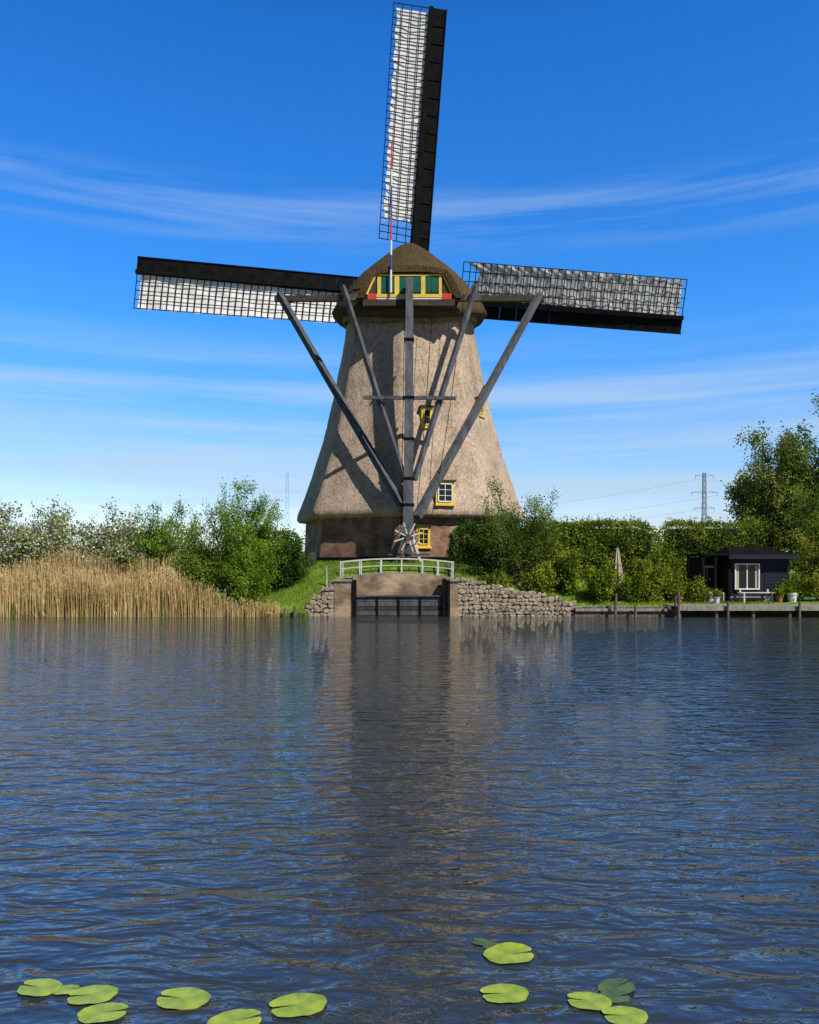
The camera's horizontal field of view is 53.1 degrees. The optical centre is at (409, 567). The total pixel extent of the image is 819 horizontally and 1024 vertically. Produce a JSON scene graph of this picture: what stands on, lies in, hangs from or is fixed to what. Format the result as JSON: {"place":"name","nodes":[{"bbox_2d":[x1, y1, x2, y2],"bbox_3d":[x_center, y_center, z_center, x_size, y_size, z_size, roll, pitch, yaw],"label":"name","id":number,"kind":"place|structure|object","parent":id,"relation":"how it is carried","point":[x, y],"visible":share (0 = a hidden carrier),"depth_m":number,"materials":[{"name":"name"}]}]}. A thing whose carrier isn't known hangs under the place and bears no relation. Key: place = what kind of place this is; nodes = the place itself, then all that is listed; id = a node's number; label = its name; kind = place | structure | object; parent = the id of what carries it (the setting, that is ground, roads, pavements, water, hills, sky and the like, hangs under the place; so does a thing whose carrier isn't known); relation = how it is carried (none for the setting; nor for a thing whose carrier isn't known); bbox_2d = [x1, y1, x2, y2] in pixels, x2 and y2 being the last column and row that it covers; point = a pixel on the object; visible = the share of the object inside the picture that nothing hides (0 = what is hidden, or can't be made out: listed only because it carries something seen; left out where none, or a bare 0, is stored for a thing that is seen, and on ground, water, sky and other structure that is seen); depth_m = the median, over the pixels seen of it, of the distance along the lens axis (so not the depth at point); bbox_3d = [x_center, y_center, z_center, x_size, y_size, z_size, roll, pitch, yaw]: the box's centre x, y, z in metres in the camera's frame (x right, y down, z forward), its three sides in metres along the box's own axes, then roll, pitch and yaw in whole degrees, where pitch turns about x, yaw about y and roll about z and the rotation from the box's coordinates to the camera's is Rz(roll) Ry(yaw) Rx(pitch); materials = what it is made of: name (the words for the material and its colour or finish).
{"place":"outdoors","nodes":[
{"label":"outdoors","id":0,"kind":"place"},
{"bbox_2d":[0,614,818,1023],"bbox_3d":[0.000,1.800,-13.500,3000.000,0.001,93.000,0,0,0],"label":"water","id":1,"kind":"structure","parent":0,"point":[370,818],"depth_m":5.98,"materials":[{"name":"blue liquid"}]},
{"bbox_2d":[17,978,62,995],"bbox_3d":[-1.579,1.791,3.502,0.186,0.004,0.152,0,0,14],"label":"lily pad","id":2,"kind":"object","parent":1,"relation":"on","point":[45,986],"visible":1,"depth_m":3.50,"materials":[{"name":"green plant"}]},
{"bbox_2d":[52,985,79,994],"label":"lily pad","id":3,"kind":"object","parent":1,"relation":"on","point":[65,989],"visible":1,"depth_m":3.48,"materials":[{"name":"green plant"}]},
{"bbox_2d":[67,985,117,1003],"bbox_3d":[-1.332,1.791,3.443,0.203,0.004,0.165,0,0,-9],"label":"lily pad","id":4,"kind":"object","parent":1,"relation":"on","point":[101,993],"visible":1,"depth_m":3.44,"materials":[{"name":"green plant"}]},
{"bbox_2d":[77,1002,127,1022],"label":"lily pad","id":5,"kind":"object","parent":1,"relation":"on","point":[100,1012],"visible":1,"depth_m":3.30,"materials":[{"name":"green plant"}]},
{"bbox_2d":[178,565,181,587],"bbox_3d":[-8.609,1.099,30.701,0.147,2.404,0.112,0,0,22],"label":"mooring post","id":6,"kind":"object","parent":1,"relation":"in","point":[179,571],"visible":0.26,"depth_m":30.66,"materials":[{"name":"wood"}]},
{"bbox_2d":[156,987,210,1009],"bbox_3d":[-0.941,1.791,3.412,0.223,0.004,0.182,0,0,11],"label":"lily pad","id":7,"kind":"object","parent":1,"relation":"on","point":[191,998],"visible":1,"depth_m":3.41,"materials":[{"name":"green plant"}]},
{"bbox_2d":[207,1009,261,1023],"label":"lily pad","id":8,"kind":"object","parent":1,"relation":"on","point":[235,1016],"visible":1,"depth_m":3.26,"materials":[{"name":"green plant"}]},
{"bbox_2d":[269,993,326,1016],"bbox_3d":[-0.457,1.791,3.363,0.235,0.004,0.191,0,0,-15],"label":"lily pad","id":9,"kind":"object","parent":1,"relation":"on","point":[302,1004],"visible":1,"depth_m":3.36,"materials":[{"name":"green plant"}]},
{"bbox_2d":[472,938,491,945],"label":"lily pad","id":10,"kind":"object","parent":1,"relation":"on","point":[479,941],"visible":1,"depth_m":3.93,"materials":[{"name":"green plant"}]},
{"bbox_2d":[482,942,499,948],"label":"lily pad","id":11,"kind":"object","parent":1,"relation":"on","point":[488,945],"visible":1,"depth_m":3.90,"materials":[{"name":"green plant"}]},
{"bbox_2d":[480,983,528,1002],"bbox_3d":[0.401,1.791,3.453,0.202,0.004,0.165,0,0,-3],"label":"lily pad","id":12,"kind":"object","parent":1,"relation":"on","point":[511,993],"visible":1,"depth_m":3.45,"materials":[{"name":"green plant"}]},
{"bbox_2d":[483,942,533,963],"bbox_3d":[0.461,1.786,3.801,0.239,0.013,0.189,0,0,-11],"label":"lily pad","id":13,"kind":"object","parent":1,"relation":"on","point":[501,953],"visible":1,"depth_m":3.80,"materials":[{"name":"green plant"}]},
{"bbox_2d":[567,992,611,1009],"bbox_3d":[0.744,1.791,3.392,0.180,0.004,0.148,0,0,14],"label":"lily pad","id":14,"kind":"object","parent":1,"relation":"on","point":[595,1001],"visible":1,"depth_m":3.39,"materials":[{"name":"green plant"}]},
{"bbox_2d":[600,991,629,1002],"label":"lily pad","id":15,"kind":"object","parent":1,"relation":"on","point":[613,997],"visible":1,"depth_m":3.43,"materials":[{"name":"green plant"}]},
{"bbox_2d":[614,594,616,616],"bbox_3d":[7.566,1.624,30.098,0.133,1.354,0.109,0,0,22],"label":"mooring post","id":16,"kind":"object","parent":1,"relation":"in","point":[615,607],"visible":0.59,"depth_m":30.06,"materials":[{"name":"grey wood"}]},
{"bbox_2d":[598,978,634,995],"bbox_3d":[0.886,1.794,3.510,0.173,0.004,0.138,0,0,-34],"label":"lily pad","id":17,"kind":"object","parent":1,"relation":"on","point":[613,985],"visible":1,"depth_m":3.51,"materials":[{"name":"green plant"}]},
{"bbox_2d":[602,1006,647,1023],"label":"lily pad","id":18,"kind":"object","parent":1,"relation":"on","point":[626,1015],"visible":1,"depth_m":3.28,"materials":[{"name":"green plant"}]},
{"bbox_2d":[634,606,636,616],"bbox_3d":[8.307,1.848,30.149,0.116,0.907,0.105,0,0,23],"label":"mooring post","id":19,"kind":"object","parent":1,"relation":"in","point":[635,612],"visible":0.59,"depth_m":30.11,"materials":[{"name":"grey wood"}]},
{"bbox_2d":[674,596,676,616],"bbox_3d":[9.757,1.675,30.101,0.116,1.252,0.105,0,0,-22],"label":"mooring post","id":20,"kind":"object","parent":1,"relation":"in","point":[675,604],"visible":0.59,"depth_m":30.07,"materials":[{"name":"grey wood"}]},
{"bbox_2d":[0,0,818,567],"label":"sky","id":21,"kind":"structure","parent":0,"point":[658,138],"materials":[{"name":"blue"}]},
{"bbox_2d":[93,560,818,616],"bbox_3d":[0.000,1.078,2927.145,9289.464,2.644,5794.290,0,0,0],"label":"ground","id":22,"kind":"structure","parent":0,"point":[457,571],"depth_m":32.31,"materials":[{"name":"green plant"}]},
{"bbox_2d":[0,518,35,569],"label":"hawthorn bush","id":23,"kind":"object","parent":22,"relation":"on","point":[2,545],"visible":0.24,"depth_m":35.23,"materials":[{"name":"green plant"}]},
{"bbox_2d":[0,495,87,580],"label":"hawthorn bush","id":24,"kind":"object","parent":22,"relation":"on","point":[25,544],"visible":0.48,"depth_m":34.49,"materials":[{"name":"green plant"}]},
{"bbox_2d":[36,510,142,581],"bbox_3d":[-13.661,-0.518,35.115,4.326,3.999,3.953,0,0,0],"label":"hawthorn bush","id":25,"kind":"object","parent":22,"relation":"on","point":[83,535],"visible":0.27,"depth_m":34.27,"materials":[{"name":"green plant"}]},
{"bbox_2d":[69,496,178,579],"bbox_3d":[-11.742,-0.690,34.570,4.960,4.548,3.966,0,0,0],"label":"hawthorn bush","id":26,"kind":"object","parent":22,"relation":"on","point":[118,553],"visible":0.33,"depth_m":33.91,"materials":[{"name":"green plant"}]},
{"bbox_2d":[0,546,282,616],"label":"reed bed","id":27,"kind":"object","parent":22,"relation":"on","point":[79,591],"visible":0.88,"depth_m":30.11,"materials":[{"name":"plant"}]},
{"bbox_2d":[122,495,216,576],"bbox_3d":[-9.832,-0.827,33.299,3.640,4.428,3.186,0,0,15],"label":"willow shrub","id":28,"kind":"object","parent":22,"relation":"on","point":[155,544],"visible":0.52,"depth_m":33.06,"materials":[{"name":"green plant"}]},
{"bbox_2d":[165,526,228,595],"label":"willow shrub","id":29,"kind":"object","parent":22,"relation":"on","point":[198,572],"visible":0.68,"depth_m":31.44,"materials":[{"name":"green plant"}]},
{"bbox_2d":[170,475,290,603],"bbox_3d":[-6.904,-1.169,32.550,4.060,5.272,4.489,0,0,44],"label":"willow shrub","id":30,"kind":"object","parent":22,"relation":"on","point":[232,544],"visible":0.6,"depth_m":32.23,"materials":[{"name":"green plant"}]},
{"bbox_2d":[205,535,287,603],"bbox_3d":[-6.295,0.106,31.711,2.884,2.713,2.438,0,0,23],"label":"willow shrub","id":31,"kind":"object","parent":22,"relation":"on","point":[260,575],"visible":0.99,"depth_m":31.30,"materials":[{"name":"green plant"}]},
{"bbox_2d":[256,523,304,591],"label":"hedge","id":32,"kind":"object","parent":22,"relation":"on","point":[293,535],"visible":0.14,"depth_m":33.81,"materials":[{"name":"green plant"}]},
{"bbox_2d":[280,473,298,533],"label":"electricity pylon","id":33,"kind":"object","parent":22,"relation":"on","point":[286,501],"visible":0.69,"depth_m":1198.00,"materials":[{"name":"metal"}]},
{"bbox_2d":[279,612,303,615],"bbox_3d":[-4.928,1.915,30.525,2.095,0.570,0.270,0,0,0],"label":"timber revetment","id":34,"kind":"object","parent":22,"relation":"on","point":[290,613],"visible":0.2,"depth_m":30.39,"materials":[{"name":"grey wood"}]},
{"bbox_2d":[268,530,317,586],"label":"willow shrub","id":35,"kind":"object","parent":22,"relation":"on","point":[290,571],"visible":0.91,"depth_m":32.79,"materials":[{"name":"green plant"}]},
{"bbox_2d":[305,552,316,566],"bbox_3d":[-4.100,-0.350,34.000,0.500,0.600,0.500,0,0,0],"label":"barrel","id":36,"kind":"object","parent":22,"relation":"on","point":[312,557],"visible":0.71,"depth_m":33.81,"materials":[{"name":"grey wood"}]},
{"bbox_2d":[303,582,333,615],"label":"stone retaining wall","id":37,"kind":"structure","parent":22,"relation":"on","point":[321,603],"depth_m":30.45,"materials":[{"name":"grey stone"}]},
{"bbox_2d":[332,574,459,615],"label":"brick sluice wall","id":38,"kind":"structure","parent":22,"relation":"on","point":[394,584],"depth_m":30.76,"materials":[{"name":"brick"}]},
{"bbox_2d":[327,558,453,585],"bbox_3d":[-0.759,0.210,31.705,4.922,1.180,1.190,0,0,0],"label":"footbridge","id":39,"kind":"object","parent":38,"relation":"on","point":[401,565],"visible":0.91,"depth_m":31.18,"materials":[{"name":"grey paint"}]},
{"bbox_2d":[353,579,449,616],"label":"sluice gate","id":40,"kind":"structure","parent":38,"relation":"attached to","point":[398,608],"depth_m":30.52,"materials":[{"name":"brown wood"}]},
{"bbox_2d":[133,2,687,562],"bbox_3d":[0.028,-14.134,39.246,29.532,30.268,12.691,0,0,0],"label":"windmill","id":41,"kind":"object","parent":22,"relation":"on","point":[409,462],"visible":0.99,"depth_m":37.70,"materials":[{"name":"plant"}]},
{"bbox_2d":[415,397,484,548],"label":"windows","id":42,"kind":"structure","parent":41,"relation":"in","point":[445,492],"depth_m":35.08,"materials":[{"name":"yellow paint"}]},
{"bbox_2d":[446,518,508,567],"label":"bush","id":43,"kind":"object","parent":22,"relation":"on","point":[466,553],"visible":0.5,"depth_m":33.11,"materials":[{"name":"green plant"}]},
{"bbox_2d":[477,565,513,587],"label":"garden shrub","id":44,"kind":"object","parent":22,"relation":"on","point":[503,581],"visible":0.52,"depth_m":31.07,"materials":[{"name":"green plant"}]},
{"bbox_2d":[204,546,802,570],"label":"distant trees","id":45,"kind":"object","parent":22,"relation":"on","point":[791,566],"visible":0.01,"depth_m":342.98,"materials":[{"name":"green plant"}]},
{"bbox_2d":[457,475,562,584],"bbox_3d":[3.902,-1.467,31.984,4.143,4.290,2.927,0,0,0],"label":"willow shrub","id":46,"kind":"object","parent":22,"relation":"on","point":[516,549],"visible":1,"depth_m":31.60,"materials":[{"name":"green plant"}]},
{"bbox_2d":[455,577,577,615],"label":"stone retaining wall","id":47,"kind":"structure","parent":22,"relation":"on","point":[475,598],"depth_m":30.45,"materials":[{"name":"grey stone"}]},
{"bbox_2d":[516,558,563,593],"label":"garden shrub","id":48,"kind":"object","parent":22,"relation":"on","point":[540,579],"visible":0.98,"depth_m":31.33,"materials":[{"name":"green plant"}]},
{"bbox_2d":[532,519,572,572],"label":"garden shrub","id":49,"kind":"object","parent":22,"relation":"on","point":[557,548],"visible":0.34,"depth_m":32.49,"materials":[{"name":"green plant"}]},
{"bbox_2d":[546,544,584,596],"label":"garden shrub","id":50,"kind":"object","parent":22,"relation":"on","point":[567,567],"visible":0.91,"depth_m":31.56,"materials":[{"name":"green plant"}]},
{"bbox_2d":[519,514,663,599],"bbox_3d":[7.485,-0.352,34.425,6.326,3.770,2.042,0,0,0],"label":"hedge","id":51,"kind":"object","parent":22,"relation":"on","point":[597,542],"visible":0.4,"depth_m":33.99,"materials":[{"name":"green plant"}]},
{"bbox_2d":[580,555,626,602],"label":"garden shrub","id":52,"kind":"object","parent":22,"relation":"on","point":[599,584],"visible":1,"depth_m":31.33,"materials":[{"name":"green plant"}]},
{"bbox_2d":[612,547,623,602],"bbox_3d":[8.050,0.310,31.700,0.500,2.220,0.500,0,0,0],"label":"patio umbrella","id":53,"kind":"object","parent":22,"relation":"on","point":[617,559],"visible":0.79,"depth_m":31.60,"materials":[{"name":"beige fabric"}]},
{"bbox_2d":[574,605,673,615],"bbox_3d":[8.075,1.798,30.600,3.890,0.806,0.600,0,0,0],"label":"timber revetment","id":54,"kind":"object","parent":22,"relation":"on","point":[607,610],"visible":0.43,"depth_m":30.39,"materials":[{"name":"grey wood"}]},
{"bbox_2d":[609,565,655,602],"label":"garden shrub","id":55,"kind":"object","parent":22,"relation":"on","point":[630,588],"visible":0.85,"depth_m":31.61,"materials":[{"name":"green plant"}]},
{"bbox_2d":[628,548,672,602],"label":"garden shrub","id":56,"kind":"object","parent":22,"relation":"on","point":[659,577],"visible":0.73,"depth_m":32.15,"materials":[{"name":"green plant"}]},
{"bbox_2d":[657,550,692,601],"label":"garden shrub","id":57,"kind":"object","parent":22,"relation":"on","point":[673,582],"visible":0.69,"depth_m":33.25,"materials":[{"name":"green plant"}]},
{"bbox_2d":[676,572,713,602],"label":"garden shrub","id":58,"kind":"object","parent":22,"relation":"on","point":[696,591],"visible":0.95,"depth_m":32.27,"materials":[{"name":"green plant"}]},
{"bbox_2d":[691,472,716,523],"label":"electricity pylon","id":59,"kind":"object","parent":22,"relation":"on","point":[704,476],"visible":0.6,"depth_m":499.87,"materials":[{"name":"metal"}]},
{"bbox_2d":[296,479,726,519],"bbox_3d":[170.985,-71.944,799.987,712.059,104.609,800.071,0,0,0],"label":"power lines","id":60,"kind":"object","parent":59,"relation":"attached to","point":[636,508],"visible":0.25,"depth_m":534.04,"materials":[{"name":"metal"}]},
{"bbox_2d":[654,515,782,596],"bbox_3d":[13.629,-0.388,36.143,5.657,3.895,1.807,0,0,0],"label":"hedge","id":61,"kind":"object","parent":22,"relation":"on","point":[689,538],"visible":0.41,"depth_m":35.86,"materials":[{"name":"green plant"}]},
{"bbox_2d":[659,591,818,616],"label":"jetty","id":62,"kind":"object","parent":22,"relation":"on","point":[799,607],"visible":0.67,"depth_m":29.90,"materials":[{"name":"grey wood"}]},
{"bbox_2d":[673,587,683,602],"bbox_3d":[10.563,1.070,32.184,0.432,0.640,0.506,0,0,16],"label":"flower pot","id":63,"kind":"object","parent":62,"relation":"on","point":[681,594],"visible":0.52,"depth_m":32.13,"materials":[{"name":"ceramic"}]},
{"bbox_2d":[711,588,723,603],"bbox_3d":[12.024,1.073,31.978,0.502,0.634,0.524,0,0,21],"label":"flower pot","id":64,"kind":"object","parent":62,"relation":"on","point":[716,595],"visible":0.99,"depth_m":31.91,"materials":[{"name":"white paint"}]},
{"bbox_2d":[772,587,787,602],"bbox_3d":[14.540,1.062,32.208,0.595,0.656,0.525,0,0,18],"label":"flower pot","id":65,"kind":"object","parent":62,"relation":"on","point":[778,592],"visible":0.99,"depth_m":32.12,"materials":[{"name":"ceramic"}]},
{"bbox_2d":[781,580,802,601],"bbox_3d":[15.011,0.916,32.067,0.693,0.948,0.703,0,0,0],"label":"flower pot","id":66,"kind":"object","parent":62,"relation":"on","point":[792,589],"visible":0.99,"depth_m":31.99,"materials":[{"name":"white paint"}]},
{"bbox_2d":[685,546,798,602],"bbox_3d":[13.610,0.250,34.050,3.820,2.300,2.900,0,0,0],"label":"garden cabin","id":67,"kind":"object","parent":22,"relation":"on","point":[730,571],"visible":0.81,"depth_m":32.98,"materials":[{"name":"wood"}]},
{"bbox_2d":[734,563,759,589],"bbox_3d":[13.570,0.345,32.925,1.000,1.050,0.090,0,0,0],"label":"window","id":68,"kind":"structure","parent":67,"relation":"in","point":[746,575],"depth_m":32.94,"materials":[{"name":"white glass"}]},
{"bbox_2d":[737,589,773,602],"bbox_3d":[13.780,1.120,32.580,1.360,0.540,0.460,0,0,0],"label":"garden bench","id":69,"kind":"object","parent":22,"relation":"on","point":[767,592],"visible":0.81,"depth_m":32.37,"materials":[{"name":"grey paint"}]},
{"bbox_2d":[720,421,818,552],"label":"ash tree","id":70,"kind":"object","parent":22,"relation":"on","point":[762,495],"visible":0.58,"depth_m":37.51,"materials":[{"name":"green plant"}]},
{"bbox_2d":[775,568,811,601],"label":"garden shrub","id":71,"kind":"object","parent":22,"relation":"on","point":[804,590],"visible":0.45,"depth_m":32.37,"materials":[{"name":"green plant"}]},
{"bbox_2d":[773,389,818,527],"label":"ash tree","id":72,"kind":"object","parent":22,"relation":"on","point":[810,478],"visible":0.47,"depth_m":37.20,"materials":[{"name":"green plant"}]},
{"bbox_2d":[777,480,818,595],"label":"willow shrub","id":73,"kind":"object","parent":22,"relation":"on","point":[805,521],"visible":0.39,"depth_m":34.43,"materials":[{"name":"green plant"}]},
{"bbox_2d":[786,519,818,595],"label":"willow shrub","id":74,"kind":"object","parent":22,"relation":"on","point":[808,562],"visible":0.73,"depth_m":32.99,"materials":[{"name":"green plant"}]},
{"bbox_2d":[798,560,818,601],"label":"garden shrub","id":75,"kind":"object","parent":22,"relation":"on","point":[813,588],"visible":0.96,"depth_m":32.20,"materials":[{"name":"green plant"}]}
]}

